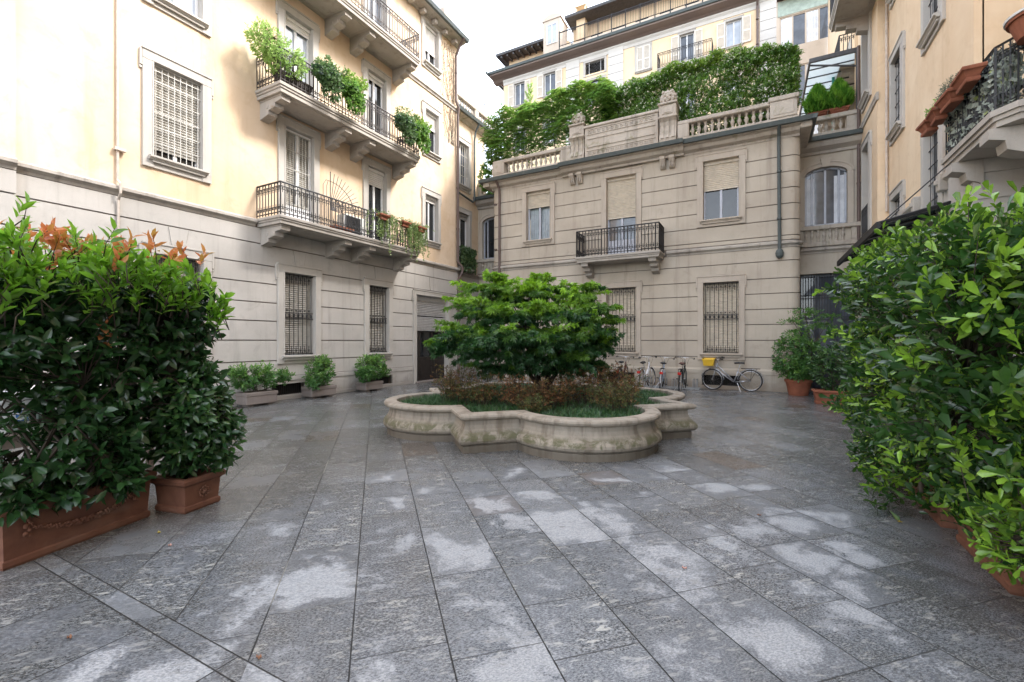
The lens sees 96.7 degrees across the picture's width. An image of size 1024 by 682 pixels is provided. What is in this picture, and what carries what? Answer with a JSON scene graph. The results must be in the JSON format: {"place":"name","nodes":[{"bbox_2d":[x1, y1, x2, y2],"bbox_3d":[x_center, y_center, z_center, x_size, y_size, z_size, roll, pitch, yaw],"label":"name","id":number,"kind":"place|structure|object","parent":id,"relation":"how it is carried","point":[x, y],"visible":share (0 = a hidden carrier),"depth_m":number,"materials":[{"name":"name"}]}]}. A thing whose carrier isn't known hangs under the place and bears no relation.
{"place":"outdoors","nodes":[
{"label":"outdoors","id":0,"kind":"place"},
{"bbox_2d":[0,417,153,469],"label":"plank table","id":1,"kind":"object","parent":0,"point":[7,445],"visible":0.01,"depth_m":4.20,"materials":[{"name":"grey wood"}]},
{"bbox_2d":[0,0,469,405],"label":"apartment building","id":2,"kind":"structure","parent":0,"point":[192,125],"depth_m":11.31,"materials":[{"name":"beige paint"}]},
{"bbox_2d":[138,240,213,369],"bbox_3d":[-7.246,-0.720,9.853,0.390,2.640,1.430,0,0,28],"label":"window","id":3,"kind":"structure","parent":2,"relation":"in","point":[192,257],"depth_m":10.08,"materials":[{"name":"grey stone"}]},
{"bbox_2d":[139,45,213,183],"bbox_3d":[-7.269,-4.800,9.877,0.390,2.420,1.430,0,0,28],"label":"window","id":4,"kind":"structure","parent":2,"relation":"in","point":[176,98],"depth_m":9.85,"materials":[{"name":"grey metal"}]},
{"bbox_2d":[143,0,211,37],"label":"window","id":5,"kind":"structure","parent":2,"relation":"in","point":[197,14],"depth_m":10.11,"materials":[{"name":"grey stone"}]},
{"bbox_2d":[272,69,312,94],"bbox_3d":[-5.508,-6.420,11.454,0.344,0.300,0.944,0,0,28],"label":"terracotta trough","id":6,"kind":"object","parent":2,"relation":"on","point":[287,79],"visible":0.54,"depth_m":11.30,"materials":[{"name":"ceramic"}]},
{"bbox_2d":[243,16,309,80],"bbox_3d":[-5.729,-7.058,11.164,1.418,1.362,1.129,0,0,-14],"label":"leafy bush","id":7,"kind":"object","parent":6,"relation":"in","point":[268,39],"visible":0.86,"depth_m":10.93,"materials":[{"name":"green plant"}]},
{"bbox_2d":[276,0,319,100],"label":"window","id":8,"kind":"structure","parent":2,"relation":"in","point":[303,32],"depth_m":12.57,"materials":[{"name":"grey stone"}]},
{"bbox_2d":[275,262,321,363],"bbox_3d":[-5.841,-0.725,12.453,0.390,2.650,1.420,0,0,28],"label":"window","id":9,"kind":"structure","parent":2,"relation":"in","point":[298,287],"depth_m":12.50,"materials":[{"name":"grey stone"}]},
{"bbox_2d":[276,113,320,223],"bbox_3d":[-5.899,-4.505,12.495,0.312,2.870,1.360,0,0,28],"label":"window","id":10,"kind":"structure","parent":2,"relation":"in","point":[299,145],"depth_m":12.51,"materials":[{"name":"grey stone"}]},
{"bbox_2d":[310,55,348,103],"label":"hanging plant","id":11,"kind":"object","parent":2,"relation":"hanging from","point":[328,81],"visible":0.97,"depth_m":11.82,"materials":[{"name":"green plant"}]},
{"bbox_2d":[323,172,360,225],"bbox_3d":[-4.903,-3.909,13.226,0.026,1.722,1.408,0,0,28],"label":"fan trellis","id":12,"kind":"object","parent":2,"relation":"on","point":[333,209],"visible":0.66,"depth_m":13.02,"materials":[{"name":"metal"}]},
{"bbox_2d":[337,213,363,235],"bbox_3d":[-4.827,-3.390,13.689,0.354,0.680,0.800,0,0,28],"label":"air conditioner","id":13,"kind":"object","parent":2,"relation":"on","point":[351,219],"visible":0.41,"depth_m":13.51,"materials":[{"name":"metal"}]},
{"bbox_2d":[340,68,368,115],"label":"hanging plant","id":14,"kind":"object","parent":2,"relation":"hanging from","point":[355,96],"visible":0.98,"depth_m":12.53,"materials":[{"name":"green plant"}]},
{"bbox_2d":[361,58,390,138],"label":"window","id":15,"kind":"structure","parent":2,"relation":"in","point":[379,90],"depth_m":15.11,"materials":[{"name":"grey stone"}]},
{"bbox_2d":[362,0,389,32],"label":"window","id":16,"kind":"structure","parent":2,"relation":"in","point":[387,2],"depth_m":15.31,"materials":[{"name":"grey stone"}]},
{"bbox_2d":[361,156,391,242],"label":"window","id":17,"kind":"structure","parent":2,"relation":"in","point":[377,177],"depth_m":15.06,"materials":[{"name":"grey stone"}]},
{"bbox_2d":[362,277,393,358],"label":"window","id":18,"kind":"structure","parent":2,"relation":"in","point":[378,293],"depth_m":15.15,"materials":[{"name":"grey stone"}]},
{"bbox_2d":[365,208,400,254],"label":"trailing plant","id":19,"kind":"object","parent":2,"relation":"hanging from","point":[386,227],"visible":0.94,"depth_m":13.89,"materials":[{"name":"green plant"}]},
{"bbox_2d":[394,106,419,146],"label":"hanging plant","id":20,"kind":"object","parent":2,"relation":"hanging from","point":[407,129],"visible":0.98,"depth_m":14.46,"materials":[{"name":"green plant"}]},
{"bbox_2d":[399,217,421,260],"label":"trailing plant","id":21,"kind":"object","parent":2,"relation":"hanging from","point":[410,235],"visible":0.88,"depth_m":14.83,"materials":[{"name":"green plant"}]},
{"bbox_2d":[412,115,431,153],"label":"hanging plant","id":22,"kind":"object","parent":2,"relation":"hanging from","point":[423,136],"visible":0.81,"depth_m":15.11,"materials":[{"name":"green plant"}]},
{"bbox_2d":[421,186,441,249],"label":"window","id":23,"kind":"structure","parent":2,"relation":"in","point":[431,200],"depth_m":17.71,"materials":[{"name":"grey stone"}]},
{"bbox_2d":[421,100,441,163],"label":"window","id":24,"kind":"structure","parent":2,"relation":"in","point":[431,115],"depth_m":17.75,"materials":[{"name":"grey stone"}]},
{"bbox_2d":[421,14,441,79],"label":"window","id":25,"kind":"structure","parent":2,"relation":"in","point":[431,36],"depth_m":17.56,"materials":[{"name":"grey stone"}]},
{"bbox_2d":[412,289,451,383],"bbox_3d":[-3.162,-0.175,17.564,0.440,3.451,2.360,0,0,28],"label":"entrance door","id":26,"kind":"structure","parent":2,"relation":"in","point":[427,305],"depth_m":17.40,"materials":[{"name":"grey metal"}]},
{"bbox_2d":[438,42,456,146],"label":"dry creeper","id":27,"kind":"object","parent":2,"relation":"attached to","point":[451,139],"visible":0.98,"depth_m":18.57,"materials":[{"name":"brown plant"}]},
{"bbox_2d":[0,375,1023,681],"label":"courtyard paving","id":28,"kind":"structure","parent":0,"point":[340,537],"depth_m":3.03,"materials":[{"name":"stone"}]},
{"bbox_2d":[0,470,156,570],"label":"terracotta trough","id":29,"kind":"object","parent":28,"relation":"on","point":[50,531],"visible":0.69,"depth_m":3.40,"materials":[{"name":"ceramic"}]},
{"bbox_2d":[0,191,234,527],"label":"photinia hedge","id":30,"kind":"object","parent":29,"relation":"in","point":[145,310],"visible":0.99,"depth_m":3.46,"materials":[{"name":"green plant"}]},
{"bbox_2d":[150,467,225,513],"bbox_3d":[-3.041,1.395,4.280,0.424,0.310,0.424,0,0,16],"label":"terracotta trough","id":31,"kind":"object","parent":28,"relation":"on","point":[174,494],"visible":0.99,"depth_m":4.14,"materials":[{"name":"ceramic"}]},
{"bbox_2d":[131,349,247,478],"bbox_3d":[-3.000,0.668,4.278,0.880,1.376,0.887,0,0,28],"label":"laurel shrub","id":32,"kind":"object","parent":31,"relation":"on","point":[211,424],"visible":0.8,"depth_m":4.11,"materials":[{"name":"green plant"}]},
{"bbox_2d":[235,389,277,406],"bbox_3d":[-6.132,1.377,10.951,0.444,0.346,0.804,0,0,28],"label":"plant trough","id":33,"kind":"object","parent":28,"relation":"on","point":[251,398],"visible":0.91,"depth_m":10.73,"materials":[{"name":"stone"}]},
{"bbox_2d":[226,360,295,391],"bbox_3d":[-6.101,0.840,10.927,0.856,0.780,1.670,0,0,28],"label":"leafy shrub","id":34,"kind":"object","parent":33,"relation":"in","point":[243,377],"visible":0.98,"depth_m":10.84,"materials":[{"name":"green plant"}]},
{"bbox_2d":[301,384,336,398],"bbox_3d":[-5.304,1.387,12.526,0.444,0.326,0.824,0,0,28],"label":"plant trough","id":35,"kind":"object","parent":28,"relation":"on","point":[327,390],"visible":0.87,"depth_m":12.31,"materials":[{"name":"stone"}]},
{"bbox_2d":[301,354,336,390],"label":"leafy shrub","id":36,"kind":"object","parent":35,"relation":"in","point":[319,374],"visible":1,"depth_m":12.31,"materials":[{"name":"green plant"}]},
{"bbox_2d":[356,380,382,391],"bbox_3d":[-4.424,1.397,14.154,0.444,0.306,0.744,0,0,28],"label":"plant trough","id":37,"kind":"object","parent":28,"relation":"on","point":[376,385],"visible":0.94,"depth_m":13.92,"materials":[{"name":"stone"}]},
{"bbox_2d":[352,353,391,382],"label":"leafy shrub","id":38,"kind":"object","parent":37,"relation":"in","point":[368,372],"visible":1,"depth_m":13.97,"materials":[{"name":"green plant"}]},
{"bbox_2d":[457,81,495,376],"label":"corner wing","id":39,"kind":"structure","parent":28,"relation":"on","point":[471,153],"depth_m":20.38,"materials":[{"name":"beige paint"}]},
{"bbox_2d":[457,206,471,265],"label":"window","id":40,"kind":"structure","parent":39,"relation":"in","point":[465,216],"depth_m":20.35,"materials":[{"name":"grey stone"}]},
{"bbox_2d":[459,135,471,194],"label":"window","id":41,"kind":"structure","parent":39,"relation":"in","point":[465,146],"depth_m":20.19,"materials":[{"name":"grey stone"}]},
{"bbox_2d":[459,245,477,274],"bbox_3d":[-1.873,-3.507,19.784,0.510,1.199,1.371,0,0,28],"label":"ivy box","id":42,"kind":"object","parent":39,"relation":"attached to","point":[465,252],"visible":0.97,"depth_m":19.69,"materials":[{"name":"green plant"}]},
{"bbox_2d":[475,184,530,374],"bbox_3d":[0.068,-2.880,22.218,1.800,8.860,4.440,0,0,28],"label":"arched link","id":43,"kind":"object","parent":28,"relation":"on","point":[484,203],"visible":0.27,"depth_m":20.93,"materials":[{"name":"beige paint"}]},
{"bbox_2d":[479,210,493,259],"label":"arched window","id":44,"kind":"structure","parent":43,"relation":"in","point":[488,224],"depth_m":20.95,"materials":[{"name":"beige stone"}]},
{"bbox_2d":[477,136,510,194],"bbox_3d":[-0.825,-7.762,20.178,1.853,2.654,0.969,0,0,28],"label":"ivy mass","id":45,"kind":"object","parent":43,"relation":"on","point":[487,171],"visible":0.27,"depth_m":20.20,"materials":[{"name":"green plant"}]},
{"bbox_2d":[383,382,697,461],"bbox_3d":[0.575,1.278,8.555,5.439,0.545,5.439,0,0,28],"label":"stone planter","id":46,"kind":"object","parent":28,"relation":"on","point":[590,439],"visible":0.64,"depth_m":6.33,"materials":[{"name":"stone"}]},
{"bbox_2d":[432,364,477,403],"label":"nandina shrub","id":47,"kind":"object","parent":46,"relation":"on","point":[449,386],"visible":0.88,"depth_m":7.87,"materials":[{"name":"brown plant"}]},
{"bbox_2d":[454,371,504,406],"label":"nandina shrub","id":48,"kind":"object","parent":46,"relation":"in","point":[485,391],"visible":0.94,"depth_m":7.58,"materials":[{"name":"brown plant"}]},
{"bbox_2d":[490,372,542,406],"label":"nandina shrub","id":49,"kind":"object","parent":46,"relation":"in","point":[510,395],"visible":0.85,"depth_m":7.25,"materials":[{"name":"brown plant"}]},
{"bbox_2d":[422,268,626,397],"bbox_3d":[0.271,-0.090,8.492,3.553,2.555,3.801,0,0,28],"label":"maple tree","id":50,"kind":"object","parent":46,"relation":"on","point":[572,347],"visible":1,"depth_m":7.77,"materials":[{"name":"green plant"}]},
{"bbox_2d":[511,391,552,413],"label":"nandina shrub","id":51,"kind":"object","parent":46,"relation":"in","point":[536,404],"visible":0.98,"depth_m":6.69,"materials":[{"name":"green plant"}]},
{"bbox_2d":[400,383,668,417],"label":"mondo grass","id":52,"kind":"structure","parent":46,"relation":"on","point":[430,399],"depth_m":7.44,"materials":[{"name":"green plant"}]},
{"bbox_2d":[523,377,577,408],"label":"nandina shrub","id":53,"kind":"object","parent":46,"relation":"in","point":[560,396],"visible":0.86,"depth_m":7.12,"materials":[{"name":"brown plant"}]},
{"bbox_2d":[559,364,616,405],"bbox_3d":[1.369,0.740,7.811,0.974,0.745,1.009,0,0,28],"label":"nandina shrub","id":54,"kind":"object","parent":46,"relation":"on","point":[590,378],"visible":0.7,"depth_m":7.70,"materials":[{"name":"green plant"}]},
{"bbox_2d":[585,375,642,410],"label":"nandina shrub","id":55,"kind":"object","parent":46,"relation":"in","point":[620,396],"visible":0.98,"depth_m":6.89,"materials":[{"name":"brown plant"}]},
{"bbox_2d":[594,360,647,400],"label":"nandina shrub","id":56,"kind":"object","parent":46,"relation":"on","point":[616,379],"visible":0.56,"depth_m":7.83,"materials":[{"name":"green plant"}]},
{"bbox_2d":[478,89,818,391],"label":"stone pavilion","id":57,"kind":"structure","parent":28,"relation":"on","point":[670,232],"depth_m":15.22,"materials":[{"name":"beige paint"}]},
{"bbox_2d":[521,182,555,246],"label":"window","id":58,"kind":"structure","parent":57,"relation":"in","point":[540,198],"depth_m":17.85,"materials":[{"name":"beige stone"}]},
{"bbox_2d":[478,75,621,170],"bbox_3d":[1.599,-8.256,18.450,6.070,3.522,2.621,0,0,28],"label":"wisteria hedge","id":59,"kind":"object","parent":57,"relation":"on","point":[542,111],"visible":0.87,"depth_m":17.90,"materials":[{"name":"green plant"}]},
{"bbox_2d":[600,280,641,358],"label":"window","id":60,"kind":"structure","parent":57,"relation":"in","point":[627,294],"depth_m":16.17,"materials":[{"name":"beige stone"}]},
{"bbox_2d":[600,166,642,254],"bbox_3d":[3.913,-4.575,16.238,1.530,3.010,0.312,0,0,28],"label":"window","id":61,"kind":"structure","parent":57,"relation":"in","point":[621,189],"depth_m":16.28,"materials":[{"name":"beige stone"}]},
{"bbox_2d":[599,40,804,135],"bbox_3d":[6.315,-8.180,15.932,6.635,3.366,1.583,0,0,28],"label":"jasmine hedge","id":62,"kind":"object","parent":57,"relation":"on","point":[784,73],"visible":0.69,"depth_m":15.22,"materials":[{"name":"green plant"}]},
{"bbox_2d":[695,147,746,227],"bbox_3d":[6.732,-4.890,14.671,1.520,2.360,0.390,0,0,28],"label":"window","id":63,"kind":"structure","parent":57,"relation":"in","point":[721,176],"depth_m":14.72,"materials":[{"name":"beige stone"}]},
{"bbox_2d":[696,273,746,359],"bbox_3d":[6.732,-0.755,14.671,1.480,2.730,0.390,0,0,28],"label":"window","id":64,"kind":"structure","parent":57,"relation":"in","point":[721,298],"depth_m":14.71,"materials":[{"name":"beige stone"}]},
{"bbox_2d":[701,357,763,391],"bbox_3d":[6.819,1.030,14.148,1.778,1.044,0.612,0,3,30],"label":"bicycle","id":65,"kind":"object","parent":28,"relation":"on","point":[709,361],"visible":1,"depth_m":14.18,"materials":[{"name":"black metal"}]},
{"bbox_2d":[784,378,812,395],"bbox_3d":[8.193,1.320,13.021,0.700,0.460,0.700,0,0,28],"label":"flower pot","id":66,"kind":"object","parent":28,"relation":"on","point":[796,388],"visible":0.83,"depth_m":12.79,"materials":[{"name":"ceramic"}]},
{"bbox_2d":[771,331,828,382],"bbox_3d":[8.179,0.438,12.971,1.421,1.483,1.313,0,0,28],"label":"clipped bush","id":67,"kind":"object","parent":66,"relation":"on","point":[800,371],"visible":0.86,"depth_m":12.77,"materials":[{"name":"green plant"}]},
{"bbox_2d":[776,307,842,391],"bbox_3d":[8.490,0.243,12.936,1.592,2.414,1.723,0,0,-27],"label":"ash sapling","id":68,"kind":"object","parent":28,"relation":"on","point":[821,325],"visible":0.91,"depth_m":12.85,"materials":[{"name":"green plant"}]},
{"bbox_2d":[811,389,847,404],"bbox_3d":[7.977,1.380,11.148,1.044,0.340,0.464,0,0,27],"label":"terracotta trough","id":69,"kind":"object","parent":28,"relation":"on","point":[817,398],"visible":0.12,"depth_m":11.12,"materials":[{"name":"ceramic"}]},
{"bbox_2d":[806,342,862,390],"bbox_3d":[8.022,0.642,11.179,1.386,1.315,1.002,0,0,28],"label":"leafy shrub","id":70,"kind":"object","parent":69,"relation":"on","point":[830,382],"visible":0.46,"depth_m":11.18,"materials":[{"name":"green plant"}]},
{"bbox_2d":[799,109,862,387],"bbox_3d":[11.040,-2.880,16.291,1.740,8.860,4.440,0,0,28],"label":"arched link","id":71,"kind":"object","parent":28,"relation":"on","point":[829,223],"visible":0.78,"depth_m":14.78,"materials":[{"name":"beige paint"}]},
{"bbox_2d":[808,109,827,115],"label":"terracotta trough","id":72,"kind":"object","parent":71,"relation":"on","point":[822,112],"visible":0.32,"depth_m":14.83,"materials":[{"name":"ceramic"}]},
{"bbox_2d":[801,82,830,112],"bbox_3d":[10.044,-7.984,14.963,0.960,1.133,0.912,0,0,28],"label":"dwarf conifer","id":73,"kind":"object","parent":72,"relation":"in","point":[817,97],"visible":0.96,"depth_m":14.79,"materials":[{"name":"green plant"}]},
{"bbox_2d":[800,273,853,387],"bbox_3d":[10.299,-0.325,14.919,1.500,3.750,0.117,0,0,28],"label":"entrance door","id":74,"kind":"structure","parent":71,"relation":"in","point":[808,283],"depth_m":15.00,"materials":[{"name":"grey glass"}]},
{"bbox_2d":[800,157,854,226],"bbox_3d":[10.170,-4.825,14.766,1.500,2.150,0.270,0,0,28],"label":"arched window","id":75,"kind":"structure","parent":71,"relation":"in","point":[826,194],"depth_m":14.83,"materials":[{"name":"beige stone"}]},
{"bbox_2d":[799,47,856,115],"bbox_3d":[11.755,-7.935,16.700,1.830,2.870,4.760,0,0,28],"label":"glass pergola","id":76,"kind":"object","parent":71,"relation":"on","point":[824,69],"visible":0.4,"depth_m":15.37,"materials":[{"name":"white"}]},
{"bbox_2d":[828,105,849,113],"bbox_3d":[10.560,-7.410,14.708,0.564,0.200,0.304,0,0,28],"label":"terracotta trough","id":77,"kind":"object","parent":71,"relation":"on","point":[838,109],"visible":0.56,"depth_m":14.61,"materials":[{"name":"ceramic"}]},
{"bbox_2d":[827,77,855,109],"bbox_3d":[10.547,-7.972,14.706,0.955,1.128,0.979,0,0,28],"label":"dwarf conifer","id":78,"kind":"object","parent":77,"relation":"in","point":[842,90],"visible":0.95,"depth_m":14.50,"materials":[{"name":"green plant"}]},
{"bbox_2d":[821,0,887,385],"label":"corner wing","id":79,"kind":"structure","parent":28,"relation":"on","point":[859,25],"depth_m":13.01,"materials":[{"name":"beige paint"}]},
{"bbox_2d":[857,11,871,113],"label":"window","id":80,"kind":"structure","parent":79,"relation":"in","point":[866,40],"depth_m":13.69,"materials":[{"name":"grey stone"}]},
{"bbox_2d":[860,130,871,236],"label":"window","id":81,"kind":"structure","parent":79,"relation":"in","point":[866,146],"depth_m":13.52,"materials":[{"name":"grey stone"}]},
{"bbox_2d":[812,180,1023,537],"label":"pittosporum hedge","id":82,"kind":"object","parent":28,"relation":"on","point":[934,292],"visible":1,"depth_m":2.76,"materials":[{"name":"green plant"}]},
{"bbox_2d":[885,0,1023,385],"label":"apartment building","id":83,"kind":"structure","parent":28,"relation":"on","point":[931,46],"depth_m":8.37,"materials":[{"name":"beige paint"}]},
{"bbox_2d":[837,168,950,265],"bbox_3d":[8.412,-2.714,10.175,1.304,1.288,4.800,0,0,28],"label":"entrance canopy","id":84,"kind":"object","parent":83,"relation":"attached to","point":[870,235],"visible":0.44,"depth_m":8.81,"materials":[{"name":"metal"}]},
{"bbox_2d":[885,30,905,146],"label":"window","id":85,"kind":"structure","parent":83,"relation":"in","point":[896,59],"depth_m":11.40,"materials":[{"name":"grey stone"}]},
{"bbox_2d":[888,179,905,247],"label":"window","id":86,"kind":"structure","parent":83,"relation":"in","point":[897,196],"depth_m":11.33,"materials":[{"name":"grey stone"}]},
{"bbox_2d":[915,119,938,137],"bbox_3d":[7.193,-3.670,7.844,0.264,0.200,0.384,0,0,25],"label":"window box","id":87,"kind":"object","parent":83,"relation":"attached to","point":[924,128],"visible":0.73,"depth_m":7.79,"materials":[{"name":"ceramic"}]},
{"bbox_2d":[916,0,945,56],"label":"window","id":88,"kind":"structure","parent":83,"relation":"in","point":[933,12],"depth_m":9.13,"materials":[{"name":"grey stone"}]},
{"bbox_2d":[920,124,945,226],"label":"window","id":89,"kind":"structure","parent":83,"relation":"in","point":[932,147],"depth_m":9.31,"materials":[{"name":"grey stone"}]},
{"bbox_2d":[925,107,947,126],"bbox_3d":[6.969,-3.670,7.431,0.264,0.200,0.384,0,0,31],"label":"window box","id":90,"kind":"object","parent":83,"relation":"attached to","point":[934,117],"visible":0.74,"depth_m":7.37,"materials":[{"name":"ceramic"}]},
{"bbox_2d":[934,87,963,113],"bbox_3d":[6.708,-3.670,6.947,0.264,0.200,0.504,0,0,26],"label":"window box","id":91,"kind":"object","parent":83,"relation":"attached to","point":[949,100],"visible":0.82,"depth_m":6.88,"materials":[{"name":"ceramic"}]},
{"bbox_2d":[950,61,987,94],"bbox_3d":[6.413,-3.670,6.401,0.264,0.200,0.504,0,0,30],"label":"window box","id":92,"kind":"object","parent":83,"relation":"attached to","point":[966,79],"visible":1,"depth_m":6.27,"materials":[{"name":"ceramic"}]},
{"bbox_2d":[943,43,1023,152],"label":"balcony railing","id":93,"kind":"object","parent":83,"relation":"on","point":[988,85],"visible":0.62,"depth_m":6.10,"materials":[{"name":"metal"}]},
{"bbox_2d":[1003,8,1023,45],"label":"flower pot","id":94,"kind":"object","parent":83,"relation":"on","point":[1013,25],"visible":1,"depth_m":5.61,"materials":[{"name":"ceramic"}]},
{"bbox_2d":[908,464,1005,529],"bbox_3d":[3.910,1.370,4.082,0.444,0.360,0.964,0,0,28],"label":"terracotta trough","id":95,"kind":"object","parent":28,"relation":"on","point":[937,517],"visible":0.12,"depth_m":3.81,"materials":[{"name":"ceramic"}]},
{"bbox_2d":[953,497,1023,596],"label":"terracotta trough","id":96,"kind":"object","parent":28,"relation":"on","point":[1003,579],"visible":0.1,"depth_m":2.96,"materials":[{"name":"ceramic"}]},
{"bbox_2d":[1015,560,1023,590],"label":"flower pot","id":97,"kind":"object","parent":28,"relation":"on","point":[1021,574],"visible":0.27,"depth_m":2.44,"materials":[{"name":"ceramic"}]},
{"bbox_2d":[958,459,1023,584],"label":"pittosporum shrub","id":98,"kind":"object","parent":97,"relation":"in","point":[1009,530],"visible":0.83,"depth_m":2.46,"materials":[{"name":"green plant"}]},
{"bbox_2d":[432,0,606,192],"label":"sky","id":99,"kind":"structure","parent":0,"point":[492,27],"materials":[{"name":"white"}]},
{"bbox_2d":[776,0,827,133],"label":"modern block","id":100,"kind":"structure","parent":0,"point":[803,24],"depth_m":25.34,"materials":[{"name":"white paint"}]},
{"bbox_2d":[780,5,827,45],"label":"window","id":101,"kind":"structure","parent":100,"relation":"in","point":[810,25],"depth_m":25.34,"materials":[{"name":"grey glass"}]},
{"label":"ground","id":102,"kind":"structure","parent":0,"visible":0},
{"bbox_2d":[485,0,775,239],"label":"apartment building","id":103,"kind":"structure","parent":102,"relation":"on","point":[618,42],"depth_m":32.20,"materials":[{"name":"beige paint"}]},
{"bbox_2d":[508,79,530,107],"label":"window","id":104,"kind":"structure","parent":103,"relation":"in","point":[518,88],"depth_m":36.18,"materials":[{"name":"white wood"}]},
{"bbox_2d":[537,68,561,98],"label":"window","id":105,"kind":"structure","parent":103,"relation":"in","point":[549,81],"depth_m":34.98,"materials":[{"name":"white wood"}]},
{"bbox_2d":[583,55,606,77],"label":"window","id":106,"kind":"structure","parent":103,"relation":"in","point":[597,64],"depth_m":33.23,"materials":[{"name":"grey stone"}]},
{"bbox_2d":[634,41,651,73],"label":"window","id":107,"kind":"structure","parent":103,"relation":"in","point":[643,52],"depth_m":31.41,"materials":[{"name":"white wood"}]},
{"bbox_2d":[671,28,702,61],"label":"window","id":108,"kind":"structure","parent":103,"relation":"in","point":[687,37],"depth_m":30.21,"materials":[{"name":"white wood"}]},
{"bbox_2d":[717,14,750,49],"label":"window","id":109,"kind":"structure","parent":103,"relation":"in","point":[734,28],"depth_m":28.89,"materials":[{"name":"white wood"}]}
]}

